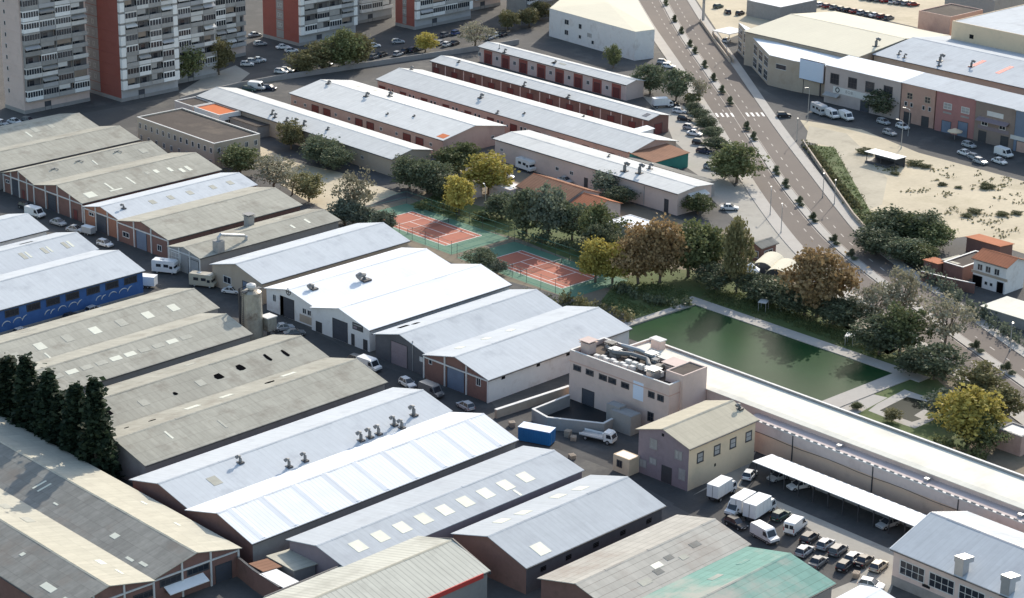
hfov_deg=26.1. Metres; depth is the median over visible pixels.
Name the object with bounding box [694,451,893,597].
car park
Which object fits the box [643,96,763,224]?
yard
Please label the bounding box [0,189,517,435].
road
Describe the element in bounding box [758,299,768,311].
pool shower
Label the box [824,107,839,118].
parked van
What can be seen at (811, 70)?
billboard
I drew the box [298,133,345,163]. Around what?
dark tree
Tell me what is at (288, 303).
door
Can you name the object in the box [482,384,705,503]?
works yard
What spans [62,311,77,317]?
parked car
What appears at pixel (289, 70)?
parked car
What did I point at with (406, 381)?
parked car
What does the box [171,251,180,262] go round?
window
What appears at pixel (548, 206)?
eucalyptus
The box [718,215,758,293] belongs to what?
olive toned tree
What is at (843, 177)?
rough grass
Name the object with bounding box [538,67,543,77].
door
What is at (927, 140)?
side street
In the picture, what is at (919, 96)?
shop building
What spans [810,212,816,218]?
median tree
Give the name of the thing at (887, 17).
parked car
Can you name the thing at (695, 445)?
hall
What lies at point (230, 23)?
apartment tower
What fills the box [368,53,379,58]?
parked car
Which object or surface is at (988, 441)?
leafy tree
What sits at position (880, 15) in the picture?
parked car
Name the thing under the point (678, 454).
window
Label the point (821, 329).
hedge
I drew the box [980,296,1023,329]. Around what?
building
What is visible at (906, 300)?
thin leaved tree
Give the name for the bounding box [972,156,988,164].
parked car
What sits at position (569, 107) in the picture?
door
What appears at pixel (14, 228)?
warehouse
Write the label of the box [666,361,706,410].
stair tower
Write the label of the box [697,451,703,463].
window
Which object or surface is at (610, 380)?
window
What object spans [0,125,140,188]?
warehouse
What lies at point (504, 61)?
door
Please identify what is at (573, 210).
dark tree
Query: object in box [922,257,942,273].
shed
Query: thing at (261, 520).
warehouse
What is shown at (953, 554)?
factory hall
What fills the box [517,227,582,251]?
hedge
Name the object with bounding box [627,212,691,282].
autumn tree
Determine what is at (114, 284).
window
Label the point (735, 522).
parked car
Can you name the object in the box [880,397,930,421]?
pond water
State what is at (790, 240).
pavement
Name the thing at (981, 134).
door
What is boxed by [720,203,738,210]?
parked car
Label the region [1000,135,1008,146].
door
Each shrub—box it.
[683,92,702,103]
[1007,370,1016,374]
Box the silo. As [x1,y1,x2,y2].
[238,283,262,340]
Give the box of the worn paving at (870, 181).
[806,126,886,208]
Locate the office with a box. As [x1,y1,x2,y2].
[137,108,260,168]
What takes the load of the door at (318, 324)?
in the warehouse at (358, 319)
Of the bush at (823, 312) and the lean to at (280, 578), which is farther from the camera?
the bush at (823, 312)
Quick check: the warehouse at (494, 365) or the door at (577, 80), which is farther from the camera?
the door at (577, 80)
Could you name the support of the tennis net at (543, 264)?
on the playing surface at (573, 278)
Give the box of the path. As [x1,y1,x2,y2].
[840,394,886,413]
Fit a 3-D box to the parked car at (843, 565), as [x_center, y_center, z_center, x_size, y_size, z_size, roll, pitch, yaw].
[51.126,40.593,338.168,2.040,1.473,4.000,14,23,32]
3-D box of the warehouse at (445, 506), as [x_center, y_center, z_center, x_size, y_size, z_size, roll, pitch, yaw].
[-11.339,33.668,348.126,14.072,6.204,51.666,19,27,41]
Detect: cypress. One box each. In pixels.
[0,352,17,420]
[5,351,38,427]
[20,374,41,433]
[29,363,62,439]
[45,389,66,445]
[57,380,85,454]
[74,375,125,480]
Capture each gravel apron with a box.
[735,182,801,266]
[837,295,898,354]
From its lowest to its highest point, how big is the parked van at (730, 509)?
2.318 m
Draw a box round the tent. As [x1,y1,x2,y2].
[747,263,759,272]
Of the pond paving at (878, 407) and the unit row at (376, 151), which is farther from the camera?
the unit row at (376, 151)
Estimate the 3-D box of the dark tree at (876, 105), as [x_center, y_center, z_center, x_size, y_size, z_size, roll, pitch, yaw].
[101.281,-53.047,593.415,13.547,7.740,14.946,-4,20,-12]
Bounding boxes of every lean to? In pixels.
[229,115,269,137]
[248,558,281,572]
[260,569,298,588]
[266,549,317,580]
[628,157,715,195]
[965,234,1013,255]
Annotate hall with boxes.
[549,0,654,60]
[631,335,1023,532]
[635,400,759,490]
[743,11,949,65]
[872,36,1023,94]
[889,511,1023,597]
[951,4,1023,53]
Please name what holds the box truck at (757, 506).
on the car park asphalt
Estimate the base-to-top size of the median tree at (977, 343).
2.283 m
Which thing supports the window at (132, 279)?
in the workshop
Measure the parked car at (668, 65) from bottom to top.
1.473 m
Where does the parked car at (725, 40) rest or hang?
on the ground at (540, 40)
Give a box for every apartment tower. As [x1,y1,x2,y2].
[0,0,90,113]
[85,0,179,101]
[177,0,217,83]
[214,0,246,57]
[263,0,357,45]
[357,0,392,23]
[395,0,472,29]
[471,0,500,10]
[506,0,558,13]
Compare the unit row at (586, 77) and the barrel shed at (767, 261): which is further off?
the unit row at (586, 77)
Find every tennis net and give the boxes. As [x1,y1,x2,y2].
[407,218,448,233]
[520,259,561,274]
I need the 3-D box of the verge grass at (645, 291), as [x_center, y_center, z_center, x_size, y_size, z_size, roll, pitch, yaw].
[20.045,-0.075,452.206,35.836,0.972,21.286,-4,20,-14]
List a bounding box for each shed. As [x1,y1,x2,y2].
[631,125,654,133]
[754,251,783,274]
[764,258,798,280]
[836,585,894,597]
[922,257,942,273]
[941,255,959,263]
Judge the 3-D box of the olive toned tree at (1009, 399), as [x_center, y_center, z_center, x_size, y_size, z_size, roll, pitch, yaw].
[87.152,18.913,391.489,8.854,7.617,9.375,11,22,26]
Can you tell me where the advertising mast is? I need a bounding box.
[702,0,704,19]
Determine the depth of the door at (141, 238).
478.25 m
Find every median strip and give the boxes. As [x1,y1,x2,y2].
[660,0,720,91]
[747,134,1023,387]
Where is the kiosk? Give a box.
[613,450,638,475]
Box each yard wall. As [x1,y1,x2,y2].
[236,556,280,595]
[532,394,612,432]
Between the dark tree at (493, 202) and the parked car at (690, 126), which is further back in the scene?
the parked car at (690, 126)
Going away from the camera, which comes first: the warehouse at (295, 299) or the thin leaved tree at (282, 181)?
the warehouse at (295, 299)
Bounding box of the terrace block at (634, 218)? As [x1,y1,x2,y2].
[609,214,659,236]
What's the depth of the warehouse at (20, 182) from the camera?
518.77 m
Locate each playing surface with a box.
[394,212,481,244]
[497,251,593,287]
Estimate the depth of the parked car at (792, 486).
365.09 m
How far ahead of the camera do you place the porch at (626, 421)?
386.34 m
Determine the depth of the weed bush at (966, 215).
508.98 m
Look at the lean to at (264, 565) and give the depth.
329.43 m
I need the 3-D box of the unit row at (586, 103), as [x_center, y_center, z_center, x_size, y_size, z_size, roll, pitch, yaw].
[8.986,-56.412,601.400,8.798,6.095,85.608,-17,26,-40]
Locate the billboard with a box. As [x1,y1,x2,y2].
[799,58,824,96]
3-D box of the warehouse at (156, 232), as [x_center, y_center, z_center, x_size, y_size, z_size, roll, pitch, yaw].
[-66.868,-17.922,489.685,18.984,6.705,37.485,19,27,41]
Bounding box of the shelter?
[865,149,905,169]
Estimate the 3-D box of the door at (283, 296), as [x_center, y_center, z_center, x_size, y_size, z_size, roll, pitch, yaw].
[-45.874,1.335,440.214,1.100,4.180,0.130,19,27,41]
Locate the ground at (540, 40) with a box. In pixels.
[0,0,1023,597]
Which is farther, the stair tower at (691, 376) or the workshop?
the workshop
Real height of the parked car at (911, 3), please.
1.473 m
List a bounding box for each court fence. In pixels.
[362,191,508,254]
[457,228,625,296]
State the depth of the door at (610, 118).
579.42 m
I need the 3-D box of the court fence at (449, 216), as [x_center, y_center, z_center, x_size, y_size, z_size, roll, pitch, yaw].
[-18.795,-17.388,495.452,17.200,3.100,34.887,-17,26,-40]
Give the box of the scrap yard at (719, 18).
[697,0,944,38]
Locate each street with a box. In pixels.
[0,0,548,120]
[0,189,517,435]
[729,41,1023,179]
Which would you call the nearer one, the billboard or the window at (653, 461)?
the window at (653, 461)
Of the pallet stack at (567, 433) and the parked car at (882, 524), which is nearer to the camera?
the parked car at (882, 524)
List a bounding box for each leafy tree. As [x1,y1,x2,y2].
[179,43,209,79]
[217,142,270,173]
[316,26,369,66]
[426,145,471,173]
[451,141,484,169]
[574,199,631,237]
[602,44,621,67]
[669,217,720,276]
[687,222,725,267]
[706,139,770,182]
[708,157,732,178]
[856,209,882,228]
[874,300,935,354]
[888,212,929,239]
[898,242,942,264]
[908,220,958,249]
[946,410,1014,449]
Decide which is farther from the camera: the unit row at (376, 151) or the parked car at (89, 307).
the unit row at (376, 151)
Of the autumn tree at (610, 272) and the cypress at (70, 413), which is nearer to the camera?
the cypress at (70, 413)
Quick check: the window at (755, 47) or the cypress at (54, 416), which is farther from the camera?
the window at (755, 47)
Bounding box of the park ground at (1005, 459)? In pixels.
[371,170,1023,474]
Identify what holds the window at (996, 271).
in the house at (997, 272)
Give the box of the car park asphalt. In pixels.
[673,487,860,588]
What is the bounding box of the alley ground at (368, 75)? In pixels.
[276,51,682,170]
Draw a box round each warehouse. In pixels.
[0,113,98,147]
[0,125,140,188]
[0,213,48,245]
[0,232,98,274]
[0,288,219,364]
[0,416,242,597]
[0,488,154,597]
[2,140,167,202]
[33,152,222,222]
[35,313,252,392]
[81,172,257,237]
[85,334,328,426]
[110,357,387,482]
[116,187,302,257]
[128,387,452,517]
[166,209,340,273]
[185,412,518,565]
[209,222,410,303]
[263,248,449,326]
[263,536,490,597]
[285,446,583,574]
[309,264,511,351]
[372,289,561,374]
[423,306,632,402]
[451,475,666,593]
[537,514,750,597]
[642,546,836,597]
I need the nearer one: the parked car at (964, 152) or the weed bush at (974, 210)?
the weed bush at (974, 210)
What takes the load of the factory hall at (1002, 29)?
on the ground at (540, 40)
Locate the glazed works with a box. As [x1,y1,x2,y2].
[737,23,841,96]
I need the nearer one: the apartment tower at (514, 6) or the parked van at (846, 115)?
the parked van at (846, 115)
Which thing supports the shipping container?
on the works yard at (597, 451)
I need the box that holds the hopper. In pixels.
[263,313,277,335]
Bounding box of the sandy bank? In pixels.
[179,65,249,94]
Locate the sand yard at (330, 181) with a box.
[257,146,397,210]
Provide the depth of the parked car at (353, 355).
416.98 m
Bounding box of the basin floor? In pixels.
[548,399,605,421]
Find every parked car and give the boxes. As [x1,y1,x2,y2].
[0,119,8,125]
[6,117,21,123]
[12,326,27,331]
[18,200,29,208]
[21,116,33,120]
[49,217,66,226]
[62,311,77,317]
[65,224,81,232]
[84,305,100,311]
[96,238,113,247]
[221,285,237,294]
[240,60,253,66]
[241,85,256,91]
[247,58,259,63]
[248,31,261,37]
[253,40,266,45]
[255,56,265,61]
[264,84,276,90]
[274,67,288,73]
[274,322,294,331]
[275,43,289,49]
[281,66,294,72]
[283,327,305,335]
[284,47,297,52]
[347,353,359,358]
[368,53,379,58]
[377,51,387,56]
[391,38,404,43]
[392,50,403,56]
[398,375,416,388]
[400,48,409,53]
[408,46,417,52]
[439,31,450,37]
[442,41,451,46]
[450,40,459,45]
[451,29,461,34]
[456,400,474,411]
[499,31,507,36]
[557,175,572,182]
[657,58,670,63]
[661,62,675,68]
[667,100,679,106]
[672,107,687,113]
[677,114,692,121]
[682,123,697,129]
[686,129,702,136]
[692,137,704,145]
[696,146,711,154]
[703,162,710,168]
[712,3,723,8]
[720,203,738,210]
[722,37,730,42]
[724,9,731,13]
[724,514,747,530]
[735,10,744,15]
[741,469,757,480]
[766,471,788,482]
[769,509,790,522]
[776,111,791,117]
[786,480,811,491]
[794,544,814,558]
[798,531,819,544]
[807,555,828,569]
[815,537,835,551]
[822,3,830,8]
[827,543,848,557]
[828,4,836,9]
[835,558,854,572]
[836,6,843,10]
[842,7,850,11]
[844,551,863,560]
[848,8,857,13]
[854,554,874,568]
[856,9,864,14]
[857,576,885,589]
[868,12,877,17]
[868,559,888,573]
[875,516,899,530]
[876,13,884,18]
[876,117,890,124]
[882,128,896,135]
[883,15,894,19]
[894,0,902,4]
[895,122,909,129]
[901,0,908,5]
[906,1,919,6]
[957,148,970,156]
[961,140,976,148]
[967,152,979,158]
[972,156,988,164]
[991,157,1007,164]
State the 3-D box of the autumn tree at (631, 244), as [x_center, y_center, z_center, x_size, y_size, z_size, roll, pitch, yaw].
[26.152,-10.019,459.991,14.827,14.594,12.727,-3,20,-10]
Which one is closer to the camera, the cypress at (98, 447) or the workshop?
the cypress at (98, 447)
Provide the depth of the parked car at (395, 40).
666.37 m
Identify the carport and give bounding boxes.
[752,454,925,534]
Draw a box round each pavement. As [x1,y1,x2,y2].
[638,0,1023,424]
[687,0,1023,356]
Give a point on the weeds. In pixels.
(948, 192)
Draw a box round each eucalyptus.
[325,198,359,224]
[345,202,376,225]
[521,179,569,233]
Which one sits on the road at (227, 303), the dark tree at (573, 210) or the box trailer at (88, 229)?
the box trailer at (88, 229)
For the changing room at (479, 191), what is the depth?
518.34 m
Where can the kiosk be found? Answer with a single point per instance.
(625, 462)
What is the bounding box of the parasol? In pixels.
[947,128,962,139]
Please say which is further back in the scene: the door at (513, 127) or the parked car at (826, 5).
the parked car at (826, 5)
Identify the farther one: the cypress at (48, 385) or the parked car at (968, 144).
the parked car at (968, 144)
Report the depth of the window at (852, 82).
598.68 m
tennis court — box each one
[368,203,508,253]
[457,242,627,296]
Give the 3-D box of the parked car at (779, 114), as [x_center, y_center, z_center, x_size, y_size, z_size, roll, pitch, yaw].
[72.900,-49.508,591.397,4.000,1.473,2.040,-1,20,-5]
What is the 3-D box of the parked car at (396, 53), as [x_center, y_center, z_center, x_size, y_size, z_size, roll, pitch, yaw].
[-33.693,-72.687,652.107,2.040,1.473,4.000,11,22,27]
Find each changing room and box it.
[450,174,481,198]
[489,180,517,195]
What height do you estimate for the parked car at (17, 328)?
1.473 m
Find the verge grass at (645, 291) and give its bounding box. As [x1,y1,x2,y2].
[523,280,691,315]
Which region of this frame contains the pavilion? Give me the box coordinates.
[570,192,623,216]
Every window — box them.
[5,307,18,317]
[26,301,40,311]
[46,296,59,306]
[66,291,79,300]
[86,285,99,295]
[105,280,118,289]
[122,231,128,238]
[124,275,136,284]
[133,589,152,597]
[157,244,161,251]
[160,573,181,587]
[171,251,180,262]
[187,562,208,576]
[223,275,230,284]
[476,378,480,386]
[573,364,580,371]
[586,369,593,376]
[599,373,606,381]
[608,377,615,384]
[616,459,621,467]
[621,381,628,389]
[639,458,646,467]
[647,411,653,421]
[648,390,654,398]
[649,438,656,449]
[649,456,656,465]
[657,394,663,402]
[674,450,681,460]
[678,468,684,481]
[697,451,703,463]
[713,443,720,456]
[729,437,736,449]
[738,40,741,51]
[739,28,741,39]
[745,430,751,442]
[753,56,756,68]
[754,44,756,56]
[758,62,761,74]
[759,49,762,61]
[763,68,766,80]
[764,54,767,67]
[776,63,785,70]
[830,73,838,84]
[848,77,856,89]
[865,81,874,92]
[884,85,892,97]
[899,559,924,583]
[907,92,912,99]
[924,96,930,103]
[928,571,954,595]
[943,102,951,109]
[958,583,984,597]
[961,106,969,113]
[977,263,982,270]
[985,266,990,273]
[994,268,999,275]
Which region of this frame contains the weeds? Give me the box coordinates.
[874,164,1023,237]
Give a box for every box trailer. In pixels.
[81,224,95,235]
[143,273,160,288]
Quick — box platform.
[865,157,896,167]
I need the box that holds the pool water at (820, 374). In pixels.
[629,305,891,400]
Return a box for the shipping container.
[518,421,555,445]
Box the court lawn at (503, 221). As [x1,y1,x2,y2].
[410,195,632,277]
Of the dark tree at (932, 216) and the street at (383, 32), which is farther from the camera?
the street at (383, 32)
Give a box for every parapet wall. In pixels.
[700,19,730,62]
[712,31,733,62]
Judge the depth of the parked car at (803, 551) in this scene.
341.50 m
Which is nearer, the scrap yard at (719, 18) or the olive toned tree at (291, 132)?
the olive toned tree at (291, 132)
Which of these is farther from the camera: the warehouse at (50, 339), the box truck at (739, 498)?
the warehouse at (50, 339)
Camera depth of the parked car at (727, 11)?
711.86 m
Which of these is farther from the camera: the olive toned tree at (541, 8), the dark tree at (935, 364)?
the olive toned tree at (541, 8)
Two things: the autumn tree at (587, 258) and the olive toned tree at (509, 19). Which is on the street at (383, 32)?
the olive toned tree at (509, 19)
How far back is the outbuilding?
467.50 m
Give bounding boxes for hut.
[749,237,778,261]
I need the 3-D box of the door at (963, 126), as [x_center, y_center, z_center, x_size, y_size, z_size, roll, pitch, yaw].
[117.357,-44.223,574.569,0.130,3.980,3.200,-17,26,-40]
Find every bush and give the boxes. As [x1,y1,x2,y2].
[368,208,398,227]
[458,247,501,265]
[485,259,510,273]
[589,169,622,193]
[604,185,639,202]
[681,192,716,213]
[684,101,704,111]
[688,108,710,120]
[690,261,733,290]
[692,114,719,127]
[699,136,730,150]
[700,126,723,136]
[730,270,778,299]
[742,276,790,304]
[759,281,804,311]
[766,289,822,319]
[810,296,859,324]
[822,295,879,326]
[849,401,864,408]
[855,147,871,153]
[882,407,903,421]
[893,346,930,375]
[905,159,924,166]
[917,387,952,416]
[920,163,932,167]
[938,182,947,185]
[960,213,971,217]
[967,207,983,213]
[978,182,998,188]
[996,211,1010,216]
[1010,210,1023,214]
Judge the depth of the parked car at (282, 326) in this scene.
432.31 m
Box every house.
[971,248,1023,294]
[996,422,1023,455]
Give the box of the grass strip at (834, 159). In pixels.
[812,145,868,222]
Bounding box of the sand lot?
[801,120,1023,252]
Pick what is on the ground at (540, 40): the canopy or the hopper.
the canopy
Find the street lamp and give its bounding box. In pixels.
[1009,321,1013,350]
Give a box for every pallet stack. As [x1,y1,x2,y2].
[509,420,515,427]
[564,429,571,437]
[568,453,575,459]
[570,435,576,440]
[852,570,859,578]
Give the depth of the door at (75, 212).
497.90 m
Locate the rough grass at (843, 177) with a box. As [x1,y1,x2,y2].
[812,144,870,217]
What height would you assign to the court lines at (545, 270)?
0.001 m
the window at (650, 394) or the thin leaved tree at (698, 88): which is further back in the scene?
the thin leaved tree at (698, 88)
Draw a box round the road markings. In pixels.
[652,0,1023,387]
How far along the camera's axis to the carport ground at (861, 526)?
358.65 m
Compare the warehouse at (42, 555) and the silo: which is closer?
the warehouse at (42, 555)
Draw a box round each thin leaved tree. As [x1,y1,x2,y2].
[250,154,304,186]
[274,166,302,194]
[330,165,377,205]
[455,20,500,45]
[690,77,711,101]
[847,278,899,318]
[878,265,935,308]
[918,290,981,343]
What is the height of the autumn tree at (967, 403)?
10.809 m
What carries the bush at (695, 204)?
on the ground at (540, 40)
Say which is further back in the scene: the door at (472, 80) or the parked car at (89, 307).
the door at (472, 80)
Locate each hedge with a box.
[413,199,497,221]
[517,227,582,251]
[555,290,635,321]
[607,281,693,308]
[703,290,885,357]
[801,139,866,218]
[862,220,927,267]
[918,263,1023,345]
[929,432,988,459]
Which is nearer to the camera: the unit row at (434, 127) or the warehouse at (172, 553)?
the warehouse at (172, 553)
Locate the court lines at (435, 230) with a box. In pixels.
[394,211,479,245]
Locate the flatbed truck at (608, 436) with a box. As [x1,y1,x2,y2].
[579,428,616,444]
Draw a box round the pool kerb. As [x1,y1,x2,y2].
[628,304,695,325]
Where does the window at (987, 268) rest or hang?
in the house at (997, 272)
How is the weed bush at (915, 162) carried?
on the sand lot
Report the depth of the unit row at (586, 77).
622.99 m
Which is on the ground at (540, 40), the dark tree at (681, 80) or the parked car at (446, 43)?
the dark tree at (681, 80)
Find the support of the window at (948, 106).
in the shop building at (955, 104)
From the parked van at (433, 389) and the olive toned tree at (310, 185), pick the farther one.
the olive toned tree at (310, 185)
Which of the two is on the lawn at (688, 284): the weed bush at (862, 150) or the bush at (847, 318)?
the bush at (847, 318)
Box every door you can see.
[12,179,18,196]
[45,100,51,109]
[47,193,56,211]
[73,209,77,219]
[96,214,106,233]
[136,230,146,250]
[138,89,144,94]
[188,258,198,273]
[215,560,231,583]
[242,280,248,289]
[280,295,294,319]
[280,296,283,315]
[312,104,318,113]
[316,321,321,332]
[323,108,330,116]
[332,317,347,342]
[351,333,354,345]
[355,118,362,126]
[363,339,367,350]
[366,121,373,130]
[391,340,407,368]
[403,132,410,141]
[415,136,423,146]
[433,67,438,73]
[447,365,464,393]
[451,71,456,78]
[469,77,475,83]
[485,53,490,63]
[488,82,494,89]
[502,58,507,68]
[507,87,513,94]
[510,123,516,131]
[520,63,525,73]
[526,92,532,99]
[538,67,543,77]
[546,98,552,105]
[550,430,554,444]
[556,72,562,82]
[566,103,572,110]
[575,77,580,87]
[582,388,593,407]
[584,177,587,187]
[586,109,593,116]
[594,82,599,93]
[607,114,613,122]
[613,87,618,98]
[628,120,635,127]
[654,122,662,134]
[661,465,671,484]
[664,198,668,212]
[860,100,868,112]
[903,111,910,122]
[921,116,928,126]
[941,120,950,133]
[957,121,967,137]
[972,274,981,287]
[978,130,985,142]
[996,281,1003,293]
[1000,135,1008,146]
[1016,141,1023,152]
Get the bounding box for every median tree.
[773,165,779,171]
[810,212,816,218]
[832,233,837,240]
[849,248,854,257]
[973,339,980,348]
[1004,360,1012,370]
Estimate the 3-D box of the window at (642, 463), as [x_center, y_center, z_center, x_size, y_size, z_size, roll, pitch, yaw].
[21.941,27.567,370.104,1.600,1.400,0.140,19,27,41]
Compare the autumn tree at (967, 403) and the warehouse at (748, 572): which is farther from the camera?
the autumn tree at (967, 403)
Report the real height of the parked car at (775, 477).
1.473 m
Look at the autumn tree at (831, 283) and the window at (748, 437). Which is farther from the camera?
the autumn tree at (831, 283)
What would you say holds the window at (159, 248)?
in the warehouse at (156, 232)
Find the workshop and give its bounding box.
[0,250,145,334]
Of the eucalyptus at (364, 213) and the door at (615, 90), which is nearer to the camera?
the eucalyptus at (364, 213)
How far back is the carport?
358.29 m
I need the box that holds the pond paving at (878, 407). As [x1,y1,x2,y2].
[869,389,933,427]
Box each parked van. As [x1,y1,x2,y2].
[24,204,45,218]
[247,80,265,90]
[356,354,381,371]
[418,379,443,398]
[724,501,739,515]
[750,520,779,544]
[783,514,807,535]
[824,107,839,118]
[838,109,853,121]
[994,145,1013,158]
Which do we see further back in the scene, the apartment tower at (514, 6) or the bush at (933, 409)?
the apartment tower at (514, 6)
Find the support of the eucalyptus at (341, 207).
on the ground at (540, 40)
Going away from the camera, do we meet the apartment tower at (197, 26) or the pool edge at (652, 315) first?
the pool edge at (652, 315)
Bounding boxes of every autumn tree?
[414,32,439,51]
[440,174,476,215]
[460,149,520,193]
[575,235,611,282]
[591,239,630,283]
[606,219,672,283]
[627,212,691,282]
[774,244,869,316]
[927,382,1013,444]
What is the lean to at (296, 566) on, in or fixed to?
on the ground at (540, 40)
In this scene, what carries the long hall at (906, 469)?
on the ground at (540, 40)
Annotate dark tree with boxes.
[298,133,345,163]
[318,145,357,170]
[388,153,427,187]
[394,158,458,193]
[421,171,461,198]
[481,191,521,217]
[498,187,542,235]
[555,200,593,240]
[575,221,623,252]
[630,62,666,93]
[659,67,695,100]
[841,311,920,354]
[850,225,903,254]
[862,88,898,115]
[864,203,931,237]
[871,236,929,265]
[893,340,972,381]
[900,208,947,239]
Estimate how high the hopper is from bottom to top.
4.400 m
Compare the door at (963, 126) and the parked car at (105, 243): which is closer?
the parked car at (105, 243)
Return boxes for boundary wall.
[180,39,518,98]
[802,140,886,254]
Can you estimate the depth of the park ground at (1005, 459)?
480.38 m
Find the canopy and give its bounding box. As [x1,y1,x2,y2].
[712,27,737,38]
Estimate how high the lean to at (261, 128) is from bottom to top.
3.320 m
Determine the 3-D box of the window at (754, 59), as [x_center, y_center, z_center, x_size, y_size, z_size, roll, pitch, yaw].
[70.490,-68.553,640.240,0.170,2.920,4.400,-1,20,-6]
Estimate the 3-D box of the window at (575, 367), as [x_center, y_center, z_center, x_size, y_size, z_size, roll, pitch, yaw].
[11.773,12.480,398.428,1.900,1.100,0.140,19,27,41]
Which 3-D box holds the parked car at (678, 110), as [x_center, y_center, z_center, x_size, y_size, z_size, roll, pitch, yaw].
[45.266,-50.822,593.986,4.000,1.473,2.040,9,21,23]
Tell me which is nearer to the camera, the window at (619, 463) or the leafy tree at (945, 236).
the window at (619, 463)
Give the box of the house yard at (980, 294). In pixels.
[919,265,1023,309]
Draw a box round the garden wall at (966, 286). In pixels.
[921,271,974,293]
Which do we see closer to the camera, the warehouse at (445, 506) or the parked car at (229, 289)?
the warehouse at (445, 506)
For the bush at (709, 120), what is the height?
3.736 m
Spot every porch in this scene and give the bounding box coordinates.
[606,401,625,419]
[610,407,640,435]
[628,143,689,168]
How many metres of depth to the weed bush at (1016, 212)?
511.43 m
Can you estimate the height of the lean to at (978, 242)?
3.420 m
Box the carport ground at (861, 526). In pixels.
[741,452,911,547]
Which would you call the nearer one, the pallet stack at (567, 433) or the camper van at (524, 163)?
the pallet stack at (567, 433)
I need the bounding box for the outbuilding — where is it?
[942,250,978,280]
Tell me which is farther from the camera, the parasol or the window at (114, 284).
the parasol
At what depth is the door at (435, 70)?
626.96 m
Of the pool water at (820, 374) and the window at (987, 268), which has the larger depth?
the window at (987, 268)
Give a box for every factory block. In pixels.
[569,336,686,425]
[746,0,816,20]
[918,3,982,35]
[945,0,1023,13]
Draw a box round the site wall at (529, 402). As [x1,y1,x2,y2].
[495,385,568,418]
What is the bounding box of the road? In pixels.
[639,0,1023,411]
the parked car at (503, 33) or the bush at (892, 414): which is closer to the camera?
the bush at (892, 414)
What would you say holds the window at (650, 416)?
in the factory block at (603, 371)
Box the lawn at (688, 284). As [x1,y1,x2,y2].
[601,268,967,449]
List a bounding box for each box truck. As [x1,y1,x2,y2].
[652,96,672,108]
[707,475,736,501]
[730,488,755,514]
[742,492,775,520]
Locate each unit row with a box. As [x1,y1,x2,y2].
[196,87,432,175]
[288,79,506,154]
[375,66,678,158]
[429,55,670,134]
[477,41,644,100]
[493,130,714,215]
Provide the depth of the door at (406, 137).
558.72 m
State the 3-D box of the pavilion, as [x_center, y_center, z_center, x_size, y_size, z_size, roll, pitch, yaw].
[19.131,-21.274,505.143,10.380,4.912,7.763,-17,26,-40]
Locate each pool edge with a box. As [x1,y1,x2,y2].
[624,303,694,326]
[690,296,929,381]
[823,373,909,406]
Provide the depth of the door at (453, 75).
621.70 m
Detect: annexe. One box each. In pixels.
[174,96,212,110]
[194,103,240,122]
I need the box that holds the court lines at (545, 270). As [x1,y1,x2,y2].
[496,250,598,288]
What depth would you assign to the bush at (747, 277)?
452.23 m
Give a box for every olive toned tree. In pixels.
[209,36,235,74]
[275,117,306,148]
[281,49,322,73]
[289,171,326,201]
[304,40,341,68]
[350,33,376,62]
[498,9,520,29]
[516,7,539,26]
[529,0,552,19]
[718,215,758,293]
[945,359,1010,396]
[984,383,1023,417]
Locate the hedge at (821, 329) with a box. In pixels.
[703,290,885,357]
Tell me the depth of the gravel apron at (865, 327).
438.97 m
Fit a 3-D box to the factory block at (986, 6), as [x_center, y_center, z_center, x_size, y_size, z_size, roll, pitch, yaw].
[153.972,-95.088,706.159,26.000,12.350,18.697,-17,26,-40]
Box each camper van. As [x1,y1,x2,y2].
[151,257,179,274]
[189,270,216,288]
[515,156,535,171]
[810,101,827,115]
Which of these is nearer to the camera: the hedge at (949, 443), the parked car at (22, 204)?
the hedge at (949, 443)
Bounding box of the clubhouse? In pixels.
[515,173,601,202]
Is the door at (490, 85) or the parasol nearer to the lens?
the parasol
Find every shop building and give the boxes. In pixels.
[822,55,924,119]
[900,73,958,128]
[934,80,1000,138]
[973,90,1023,149]
[1010,106,1023,152]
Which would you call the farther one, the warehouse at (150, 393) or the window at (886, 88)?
the window at (886, 88)

